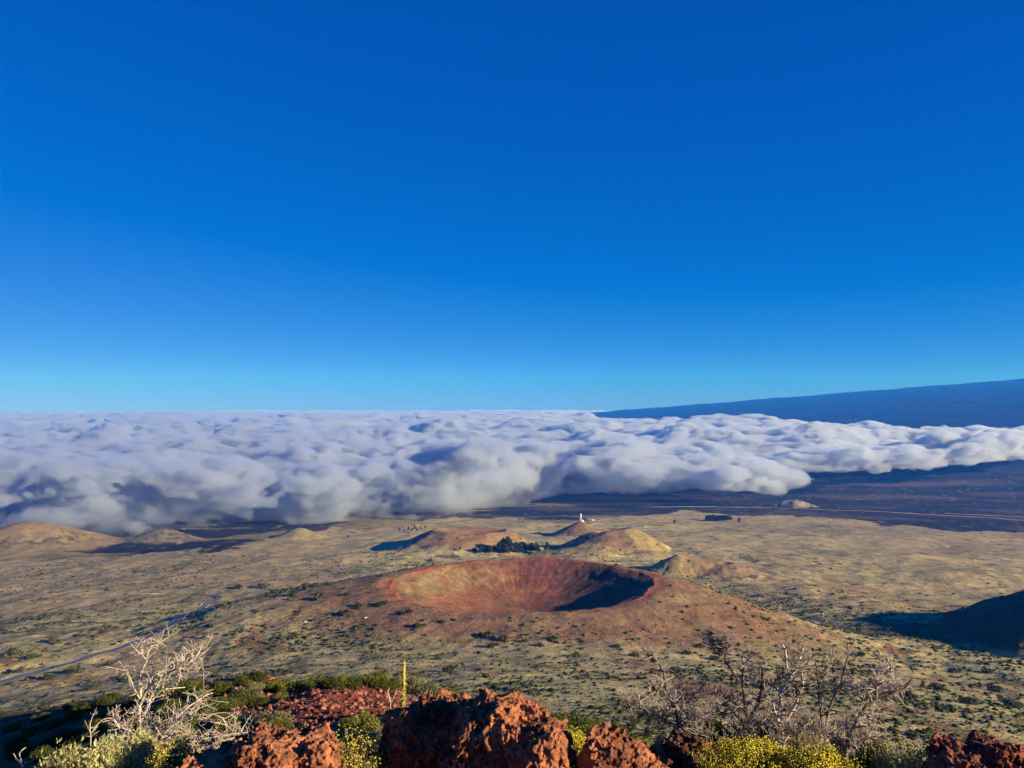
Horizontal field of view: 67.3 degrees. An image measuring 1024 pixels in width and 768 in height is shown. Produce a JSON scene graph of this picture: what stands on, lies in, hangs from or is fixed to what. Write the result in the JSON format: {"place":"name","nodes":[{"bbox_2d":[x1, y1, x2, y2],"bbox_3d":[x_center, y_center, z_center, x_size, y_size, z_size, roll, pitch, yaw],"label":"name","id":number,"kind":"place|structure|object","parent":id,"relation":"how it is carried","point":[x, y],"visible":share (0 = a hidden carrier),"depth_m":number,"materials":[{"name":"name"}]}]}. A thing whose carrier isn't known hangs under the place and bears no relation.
{"place":"outdoors","nodes":[
{"label":"outdoors","id":0,"kind":"place"},
{"bbox_2d":[0,521,125,559],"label":"domed hill","id":1,"kind":"structure","parent":0,"point":[25,539],"depth_m":2473.96,"materials":[{"name":"soil"}]},
{"bbox_2d":[0,593,221,683],"bbox_3d":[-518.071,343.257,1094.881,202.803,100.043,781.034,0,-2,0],"label":"road","id":2,"kind":"structure","parent":0,"point":[219,597],"depth_m":872.64,"materials":[{"name":"asphalt"}]},
{"bbox_2d":[1,604,201,679],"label":"road edge","id":3,"kind":"object","parent":2,"relation":"on","point":[103,650],"visible":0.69,"depth_m":865.73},
{"bbox_2d":[124,528,204,543],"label":"hill","id":4,"kind":"structure","parent":0,"point":[162,535],"depth_m":2624.92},
{"bbox_2d":[0,675,586,767],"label":"hillside","id":5,"kind":"structure","parent":0,"point":[8,718],"depth_m":36.68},
{"bbox_2d":[3,722,21,733],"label":"shoulder bush","id":6,"kind":"object","parent":5,"relation":"on","point":[13,727],"visible":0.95,"depth_m":62.00,"materials":[{"name":"green plant"}]},
{"bbox_2d":[2,733,28,750],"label":"shoulder bush","id":7,"kind":"object","parent":5,"relation":"on","point":[17,741],"visible":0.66,"depth_m":46.92,"materials":[{"name":"green plant"}]},
{"bbox_2d":[1,742,38,762],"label":"shoulder bush","id":8,"kind":"object","parent":5,"relation":"on","point":[26,751],"visible":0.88,"depth_m":40.19,"materials":[{"name":"green plant"}]},
{"bbox_2d":[20,724,40,737],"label":"shoulder bush","id":9,"kind":"object","parent":5,"relation":"on","point":[31,731],"visible":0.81,"depth_m":50.90,"materials":[{"name":"green plant"}]},
{"bbox_2d":[28,745,53,763],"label":"shoulder bush","id":10,"kind":"object","parent":5,"relation":"on","point":[37,756],"visible":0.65,"depth_m":29.75,"materials":[{"name":"green plant"}]},
{"bbox_2d":[30,712,51,722],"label":"shoulder bush","id":11,"kind":"object","parent":5,"relation":"on","point":[41,716],"visible":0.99,"depth_m":62.34,"materials":[{"name":"green plant"}]},
{"bbox_2d":[36,735,59,749],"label":"shoulder bush","id":12,"kind":"object","parent":5,"relation":"on","point":[48,741],"visible":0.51,"depth_m":41.05,"materials":[{"name":"green plant"}]},
{"bbox_2d":[37,717,68,731],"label":"shoulder bush","id":13,"kind":"object","parent":5,"relation":"on","point":[54,723],"visible":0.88,"depth_m":49.59,"materials":[{"name":"green plant"}]},
{"bbox_2d":[48,740,68,752],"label":"shoulder bush","id":14,"kind":"object","parent":5,"relation":"on","point":[53,745],"visible":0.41,"depth_m":34.60,"materials":[{"name":"green plant"}]},
{"bbox_2d":[33,736,99,767],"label":"silvery bush","id":15,"kind":"object","parent":5,"relation":"on","point":[54,761],"visible":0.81,"depth_m":5.93,"materials":[{"name":"green plant"}]},
{"bbox_2d":[54,728,82,741],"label":"shoulder bush","id":16,"kind":"object","parent":5,"relation":"on","point":[66,734],"visible":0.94,"depth_m":41.07,"materials":[{"name":"green plant"}]},
{"bbox_2d":[63,709,83,722],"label":"shoulder bush","id":17,"kind":"object","parent":5,"relation":"on","point":[77,714],"visible":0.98,"depth_m":50.58,"materials":[{"name":"green plant"}]},
{"bbox_2d":[67,732,97,748],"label":"shoulder bush","id":18,"kind":"object","parent":5,"relation":"on","point":[78,739],"visible":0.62,"depth_m":31.85,"materials":[{"name":"green plant"}]},
{"bbox_2d":[72,702,95,712],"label":"shoulder bush","id":19,"kind":"object","parent":5,"relation":"on","point":[84,707],"visible":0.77,"depth_m":52.85,"materials":[{"name":"green plant"}]},
{"bbox_2d":[82,717,113,732],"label":"shoulder bush","id":20,"kind":"object","parent":5,"relation":"on","point":[102,726],"visible":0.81,"depth_m":35.24,"materials":[{"name":"green plant"}]},
{"bbox_2d":[94,695,114,707],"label":"shoulder bush","id":21,"kind":"object","parent":5,"relation":"on","point":[102,701],"visible":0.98,"depth_m":52.85,"materials":[{"name":"green plant"}]},
{"bbox_2d":[95,712,118,723],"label":"shoulder bush","id":22,"kind":"object","parent":5,"relation":"on","point":[103,715],"visible":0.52,"depth_m":42.99,"materials":[{"name":"green plant"}]},
{"bbox_2d":[70,730,144,767],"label":"silvery bush","id":23,"kind":"object","parent":5,"relation":"on","point":[115,753],"visible":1,"depth_m":6.09,"materials":[{"name":"green plant"}]},
{"bbox_2d":[106,692,123,700],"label":"shoulder bush","id":24,"kind":"object","parent":5,"relation":"on","point":[115,695],"visible":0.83,"depth_m":62.32,"materials":[{"name":"green plant"}]},
{"bbox_2d":[113,702,137,714],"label":"shoulder bush","id":25,"kind":"object","parent":5,"relation":"on","point":[126,706],"visible":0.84,"depth_m":44.16,"materials":[{"name":"green plant"}]},
{"bbox_2d":[126,711,160,729],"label":"shoulder bush","id":26,"kind":"object","parent":5,"relation":"on","point":[134,722],"visible":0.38,"depth_m":32.31,"materials":[{"name":"green plant"}]},
{"bbox_2d":[123,723,165,767],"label":"leafy plant","id":27,"kind":"object","parent":5,"relation":"on","point":[146,743],"visible":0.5,"depth_m":6.54,"materials":[{"name":"green plant"}]},
{"bbox_2d":[105,624,212,747],"bbox_3d":[-3.527,3.428,7.951,0.966,1.863,0.906,0,-2,0],"label":"dead tree","id":28,"kind":"object","parent":5,"relation":"on","point":[149,701],"visible":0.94,"depth_m":7.93,"materials":[{"name":"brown wood"}]},
{"bbox_2d":[158,689,175,700],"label":"shoulder bush","id":29,"kind":"object","parent":5,"relation":"on","point":[169,695],"visible":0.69,"depth_m":42.51,"materials":[{"name":"green plant"}]},
{"bbox_2d":[158,719,177,733],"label":"shoulder bush","id":30,"kind":"object","parent":5,"relation":"on","point":[165,724],"visible":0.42,"depth_m":29.79,"materials":[{"name":"green plant"}]},
{"bbox_2d":[144,732,197,767],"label":"flowering bush","id":31,"kind":"object","parent":5,"relation":"on","point":[167,758],"visible":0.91,"depth_m":5.95,"materials":[{"name":"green plant"}]},
{"bbox_2d":[155,697,186,716],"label":"shoulder bush","id":32,"kind":"object","parent":5,"relation":"on","point":[169,703],"visible":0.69,"depth_m":34.94,"materials":[{"name":"green plant"}]},
{"bbox_2d":[93,684,252,754],"bbox_3d":[-3.284,3.488,7.486,1.530,1.088,1.161,0,-2,-12],"label":"dead shrub","id":33,"kind":"object","parent":5,"relation":"on","point":[164,736],"visible":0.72,"depth_m":7.51,"materials":[{"name":"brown wood"}]},
{"bbox_2d":[169,679,192,695],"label":"shoulder bush","id":34,"kind":"object","parent":5,"relation":"on","point":[177,691],"visible":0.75,"depth_m":43.25,"materials":[{"name":"green plant"}]},
{"bbox_2d":[180,711,200,729],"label":"shoulder bush","id":35,"kind":"object","parent":5,"relation":"on","point":[195,721],"visible":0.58,"depth_m":30.74,"materials":[{"name":"green plant"}]},
{"bbox_2d":[188,702,216,716],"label":"shoulder bush","id":36,"kind":"object","parent":5,"relation":"on","point":[200,710],"visible":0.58,"depth_m":32.44,"materials":[{"name":"green plant"}]},
{"bbox_2d":[192,683,219,700],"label":"shoulder bush","id":37,"kind":"object","parent":5,"relation":"on","point":[201,688],"visible":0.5,"depth_m":39.74,"materials":[{"name":"green plant"}]},
{"bbox_2d":[212,680,234,696],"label":"shoulder bush","id":38,"kind":"object","parent":5,"relation":"on","point":[225,687],"visible":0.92,"depth_m":40.15,"materials":[{"name":"green plant"}]},
{"bbox_2d":[207,696,241,712],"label":"shoulder bush","id":39,"kind":"object","parent":5,"relation":"on","point":[222,706],"visible":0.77,"depth_m":34.06,"materials":[{"name":"green plant"}]},
{"bbox_2d":[214,711,242,731],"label":"shoulder bush","id":40,"kind":"object","parent":5,"relation":"on","point":[221,728],"visible":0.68,"depth_m":30.67,"materials":[{"name":"green plant"}]},
{"bbox_2d":[226,688,258,706],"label":"shoulder bush","id":41,"kind":"object","parent":5,"relation":"on","point":[244,699],"visible":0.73,"depth_m":36.83,"materials":[{"name":"green plant"}]},
{"bbox_2d":[233,675,251,686],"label":"shoulder bush","id":42,"kind":"object","parent":5,"relation":"on","point":[241,680],"visible":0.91,"depth_m":43.00,"materials":[{"name":"green plant"}]},
{"bbox_2d":[240,680,264,695],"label":"shoulder bush","id":43,"kind":"object","parent":5,"relation":"on","point":[251,688],"visible":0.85,"depth_m":39.46,"materials":[{"name":"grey plant"}]},
{"bbox_2d":[246,671,268,681],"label":"shoulder bush","id":44,"kind":"object","parent":5,"relation":"on","point":[259,676],"visible":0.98,"depth_m":43.96,"materials":[{"name":"green plant"}]},
{"bbox_2d":[249,696,270,707],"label":"shoulder bush","id":45,"kind":"object","parent":5,"relation":"on","point":[261,701],"visible":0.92,"depth_m":36.59,"materials":[{"name":"green plant"}]},
{"bbox_2d":[176,721,346,767],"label":"boulder","id":46,"kind":"object","parent":5,"relation":"on","point":[304,745],"visible":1,"depth_m":4.46,"materials":[{"name":"stone"}]},
{"bbox_2d":[258,677,282,692],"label":"shoulder bush","id":47,"kind":"object","parent":5,"relation":"on","point":[270,687],"visible":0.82,"depth_m":41.17,"materials":[{"name":"green plant"}]},
{"bbox_2d":[255,709,294,724],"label":"shoulder bush","id":48,"kind":"object","parent":5,"relation":"on","point":[273,717],"visible":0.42,"depth_m":30.23,"materials":[{"name":"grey plant"}]},
{"bbox_2d":[266,718,294,728],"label":"shoulder bush","id":49,"kind":"object","parent":5,"relation":"on","point":[281,721],"visible":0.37,"depth_m":27.02,"materials":[{"name":"green plant"}]},
{"bbox_2d":[102,675,461,748],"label":"cinders","id":50,"kind":"object","parent":5,"relation":"on","point":[345,710],"visible":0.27,"depth_m":34.40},
{"bbox_2d":[274,691,289,700],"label":"shoulder bush","id":51,"kind":"object","parent":5,"relation":"on","point":[279,696],"visible":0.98,"depth_m":37.34,"materials":[{"name":"green plant"}]},
{"bbox_2d":[273,677,295,690],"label":"shoulder bush","id":52,"kind":"object","parent":5,"relation":"on","point":[286,682],"visible":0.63,"depth_m":42.36,"materials":[{"name":"green plant"}]},
{"bbox_2d":[291,680,315,690],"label":"shoulder bush","id":53,"kind":"object","parent":5,"relation":"on","point":[300,685],"visible":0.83,"depth_m":40.30,"materials":[{"name":"green plant"}]},
{"bbox_2d":[322,676,347,689],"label":"shoulder bush","id":54,"kind":"object","parent":5,"relation":"on","point":[334,683],"visible":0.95,"depth_m":38.92,"materials":[{"name":"green plant"}]},
{"bbox_2d":[336,717,361,730],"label":"shoulder bush","id":55,"kind":"object","parent":5,"relation":"on","point":[344,723],"visible":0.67,"depth_m":24.87,"materials":[{"name":"green plant"}]},
{"bbox_2d":[346,677,363,689],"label":"shoulder bush","id":56,"kind":"object","parent":5,"relation":"on","point":[354,682],"visible":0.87,"depth_m":39.76,"materials":[{"name":"green plant"}]},
{"bbox_2d":[331,722,386,767],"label":"flowering bush","id":57,"kind":"object","parent":5,"relation":"on","point":[360,755],"visible":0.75,"depth_m":4.96,"materials":[{"name":"yellow plant"}]},
{"bbox_2d":[349,709,380,734],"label":"shoulder bush","id":58,"kind":"object","parent":5,"relation":"on","point":[368,724],"visible":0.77,"depth_m":23.63,"materials":[{"name":"green plant"}]},
{"bbox_2d":[360,670,386,684],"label":"shoulder bush","id":59,"kind":"object","parent":5,"relation":"on","point":[374,677],"visible":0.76,"depth_m":41.22,"materials":[{"name":"green plant"}]},
{"bbox_2d":[372,677,397,692],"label":"shoulder bush","id":60,"kind":"object","parent":5,"relation":"on","point":[385,685],"visible":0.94,"depth_m":40.06,"materials":[{"name":"green plant"}]},
{"bbox_2d":[400,661,405,707],"bbox_3d":[-0.898,2.852,6.355,0.445,1.143,0.392,-2,-2,43],"label":"flower spike","id":61,"kind":"object","parent":5,"relation":"on","point":[403,692],"visible":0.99,"depth_m":6.32,"materials":[{"name":"yellow plant"}]},
{"bbox_2d":[405,674,428,693],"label":"shoulder bush","id":62,"kind":"object","parent":5,"relation":"on","point":[414,683],"visible":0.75,"depth_m":44.21,"materials":[{"name":"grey plant"}]},
{"bbox_2d":[413,682,444,695],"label":"shoulder bush","id":63,"kind":"object","parent":5,"relation":"on","point":[432,688],"visible":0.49,"depth_m":42.66,"materials":[{"name":"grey plant"}]},
{"bbox_2d":[376,687,577,767],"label":"boulder","id":64,"kind":"object","parent":5,"relation":"on","point":[444,728],"visible":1,"depth_m":4.79,"materials":[{"name":"stone"}]},
{"bbox_2d":[548,711,572,724],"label":"shoulder bush","id":65,"kind":"object","parent":5,"relation":"on","point":[557,716],"visible":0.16,"depth_m":50.89,"materials":[{"name":"green plant"}]},
{"bbox_2d":[566,725,585,767],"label":"flowering bush","id":66,"kind":"object","parent":5,"relation":"on","point":[577,747],"visible":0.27,"depth_m":5.23,"materials":[{"name":"yellow plant"}]},
{"bbox_2d":[559,709,595,728],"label":"shoulder bush","id":67,"kind":"object","parent":5,"relation":"on","point":[575,718],"visible":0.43,"depth_m":52.26,"materials":[{"name":"green plant"}]},
{"bbox_2d":[579,717,603,732],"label":"shoulder bush","id":68,"kind":"object","parent":5,"relation":"on","point":[590,722],"visible":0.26,"depth_m":49.96,"materials":[{"name":"green plant"}]},
{"bbox_2d":[577,721,668,767],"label":"boulder","id":69,"kind":"object","parent":5,"relation":"on","point":[606,745],"visible":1,"depth_m":4.60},
{"bbox_2d":[617,640,719,735],"bbox_3d":[1.694,3.625,8.461,1.151,1.678,0.919,0,-2,0],"label":"dead shrub","id":70,"kind":"object","parent":5,"relation":"on","point":[677,725],"visible":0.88,"depth_m":8.43,"materials":[{"name":"grey wood"}]},
{"bbox_2d":[649,730,734,767],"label":"boulder","id":71,"kind":"object","parent":5,"relation":"on","point":[671,751],"visible":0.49,"depth_m":6.26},
{"bbox_2d":[667,707,729,740],"bbox_3d":[2.358,4.515,9.470,0.869,0.998,1.098,0,-2,0],"label":"green shrub","id":72,"kind":"object","parent":5,"relation":"on","point":[716,726],"visible":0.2,"depth_m":9.39,"materials":[{"name":"green plant"}]},
{"bbox_2d":[689,731,805,767],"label":"flowering bush","id":73,"kind":"object","parent":5,"relation":"on","point":[749,754],"visible":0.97,"depth_m":5.60,"materials":[{"name":"yellow petals"},{"name":"green leaves"},{"name":"twigs"}]},
{"bbox_2d":[695,621,801,749],"bbox_3d":[2.648,3.653,8.769,1.578,1.914,0.733,1,-2,-20],"label":"dead shrub","id":74,"kind":"object","parent":5,"relation":"on","point":[721,645],"visible":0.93,"depth_m":8.72,"materials":[{"name":"grey wood"}]},
{"bbox_2d":[726,713,797,765],"bbox_3d":[3.057,4.517,9.267,1.036,1.098,1.052,0,-2,0],"label":"green shrub","id":75,"kind":"object","parent":5,"relation":"on","point":[755,732],"visible":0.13,"depth_m":9.24,"materials":[{"name":"green plant"}]},
{"bbox_2d":[744,642,822,756],"bbox_3d":[2.930,3.638,8.341,0.892,1.754,0.684,0,-2,8],"label":"dead shrub","id":76,"kind":"object","parent":5,"relation":"on","point":[779,715],"visible":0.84,"depth_m":8.31,"materials":[{"name":"grey wood"}]},
{"bbox_2d":[681,709,890,766],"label":"dead shrub","id":77,"kind":"object","parent":5,"relation":"on","point":[742,728],"visible":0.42,"depth_m":7.85,"materials":[{"name":"plant"}]},
{"bbox_2d":[781,741,862,767],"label":"flowering bush","id":78,"kind":"object","parent":5,"relation":"on","point":[831,760],"visible":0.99,"depth_m":5.40,"materials":[{"name":"yellow plant"}]},
{"bbox_2d":[796,637,863,745],"bbox_3d":[3.709,3.797,8.633,0.886,1.983,0.678,0,-2,-12],"label":"dead shrub","id":79,"kind":"object","parent":5,"relation":"on","point":[842,682],"visible":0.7,"depth_m":8.63,"materials":[{"name":"grey wood"}]},
{"bbox_2d":[811,721,889,765],"bbox_3d":[3.947,4.540,9.063,1.016,1.124,1.092,0,-2,0],"label":"green shrub","id":80,"kind":"object","parent":5,"relation":"on","point":[839,745],"visible":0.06,"depth_m":9.08,"materials":[{"name":"green plant"}]},
{"bbox_2d":[814,650,916,766],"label":"dead shrub","id":81,"kind":"object","parent":5,"relation":"on","point":[881,680],"visible":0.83,"depth_m":8.20,"materials":[{"name":"grey wood"}]},
{"bbox_2d":[849,737,895,767],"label":"green shrub","id":82,"kind":"object","parent":5,"relation":"on","point":[866,760],"visible":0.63,"depth_m":6.36,"materials":[{"name":"green plant"}]},
{"bbox_2d":[864,740,926,767],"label":"flowering bush","id":83,"kind":"object","parent":5,"relation":"on","point":[905,762],"visible":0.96,"depth_m":5.52,"materials":[{"name":"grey plant"}]},
{"bbox_2d":[920,729,1023,767],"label":"boulder","id":84,"kind":"object","parent":5,"relation":"on","point":[976,749],"visible":0.99,"depth_m":5.09,"materials":[{"name":"stone"}]},
{"bbox_2d":[275,528,326,538],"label":"hill","id":85,"kind":"structure","parent":0,"point":[299,533],"depth_m":2672.60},
{"bbox_2d":[326,519,437,529],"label":"misty hill","id":86,"kind":"structure","parent":0,"point":[376,524],"depth_m":3063.76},
{"bbox_2d":[0,421,1023,765],"bbox_3d":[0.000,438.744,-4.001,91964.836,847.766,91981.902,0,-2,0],"label":"ground","id":87,"kind":"structure","parent":0,"point":[232,491],"depth_m":3024.54,"materials":[{"name":"soil"}]},
{"bbox_2d":[1,647,22,657],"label":"valley bush","id":88,"kind":"object","parent":87,"relation":"on","point":[11,651],"visible":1,"depth_m":862.45,"materials":[{"name":"green plant"}]},
{"bbox_2d":[64,665,84,674],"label":"valley bush","id":89,"kind":"object","parent":87,"relation":"on","point":[72,669],"visible":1,"depth_m":761.99,"materials":[{"name":"green plant"}]},
{"bbox_2d":[392,526,544,555],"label":"flat topped cone","id":90,"kind":"object","parent":87,"relation":"on","point":[427,543],"visible":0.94,"depth_m":2194.21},
{"bbox_2d":[0,530,1023,759],"bbox_3d":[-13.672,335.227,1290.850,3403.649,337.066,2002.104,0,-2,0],"label":"scrub","id":91,"kind":"object","parent":87,"relation":"on","point":[916,733],"visible":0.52,"depth_m":760.91,"materials":[{"name":"green plant"}]},
{"bbox_2d":[146,556,915,672],"bbox_3d":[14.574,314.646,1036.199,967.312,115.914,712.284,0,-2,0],"label":"volcanic crater","id":92,"kind":"structure","parent":87,"relation":"on","point":[490,595],"depth_m":896.32},
{"bbox_2d":[549,545,670,556],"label":"hummock","id":93,"kind":"object","parent":87,"relation":"on","point":[607,552],"visible":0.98,"depth_m":2099.52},
{"bbox_2d":[551,527,670,551],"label":"notched cone","id":94,"kind":"object","parent":87,"relation":"on","point":[621,538],"visible":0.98,"depth_m":2194.11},
{"bbox_2d":[638,506,1023,520],"bbox_3d":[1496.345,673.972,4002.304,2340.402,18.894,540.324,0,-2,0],"label":"highway","id":95,"kind":"structure","parent":87,"relation":"on","point":[823,509],"depth_m":4166.68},
{"bbox_2d":[927,682,945,690],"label":"valley bush","id":96,"kind":"object","parent":87,"relation":"on","point":[936,686],"visible":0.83,"depth_m":658.08,"materials":[{"name":"green plant"}]},
{"bbox_2d":[957,697,977,705],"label":"valley bush","id":97,"kind":"object","parent":87,"relation":"on","point":[968,700],"visible":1,"depth_m":582.63,"materials":[{"name":"green plant"}]},
{"bbox_2d":[986,682,1002,692],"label":"valley bush","id":98,"kind":"object","parent":87,"relation":"on","point":[992,687],"visible":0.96,"depth_m":706.39,"materials":[{"name":"green plant"}]},
{"bbox_2d":[997,697,1022,708],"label":"valley bush","id":99,"kind":"object","parent":87,"relation":"on","point":[1005,701],"visible":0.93,"depth_m":605.54,"materials":[{"name":"green plant"}]},
{"bbox_2d":[0,0,1023,423],"label":"sky","id":100,"kind":"structure","parent":0,"point":[211,210],"materials":[{"name":"blue"}]},
{"bbox_2d":[552,521,598,535],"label":"tower hill","id":101,"kind":"structure","parent":0,"point":[579,528],"depth_m":2705.07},
{"bbox_2d":[646,554,702,575],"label":"twin hill","id":102,"kind":"structure","parent":0,"point":[679,564],"depth_m":1743.70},
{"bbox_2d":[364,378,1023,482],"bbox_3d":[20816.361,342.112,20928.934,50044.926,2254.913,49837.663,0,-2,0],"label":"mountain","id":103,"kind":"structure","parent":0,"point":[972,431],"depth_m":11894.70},
{"bbox_2d":[697,559,764,577],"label":"brown hill","id":104,"kind":"structure","parent":0,"point":[712,568],"depth_m":1710.24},
{"bbox_2d":[774,500,817,508],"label":"quarry hill","id":105,"kind":"structure","parent":0,"point":[795,503],"depth_m":4342.52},
{"bbox_2d":[785,726,841,759],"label":"dry grass","id":106,"kind":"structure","parent":0,"point":[808,740],"depth_m":7.15,"materials":[{"name":"plant"}]},
{"bbox_2d":[942,590,1023,650],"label":"shaded hill","id":107,"kind":"structure","parent":0,"point":[996,610],"depth_m":1059.08,"materials":[{"name":"soil"}]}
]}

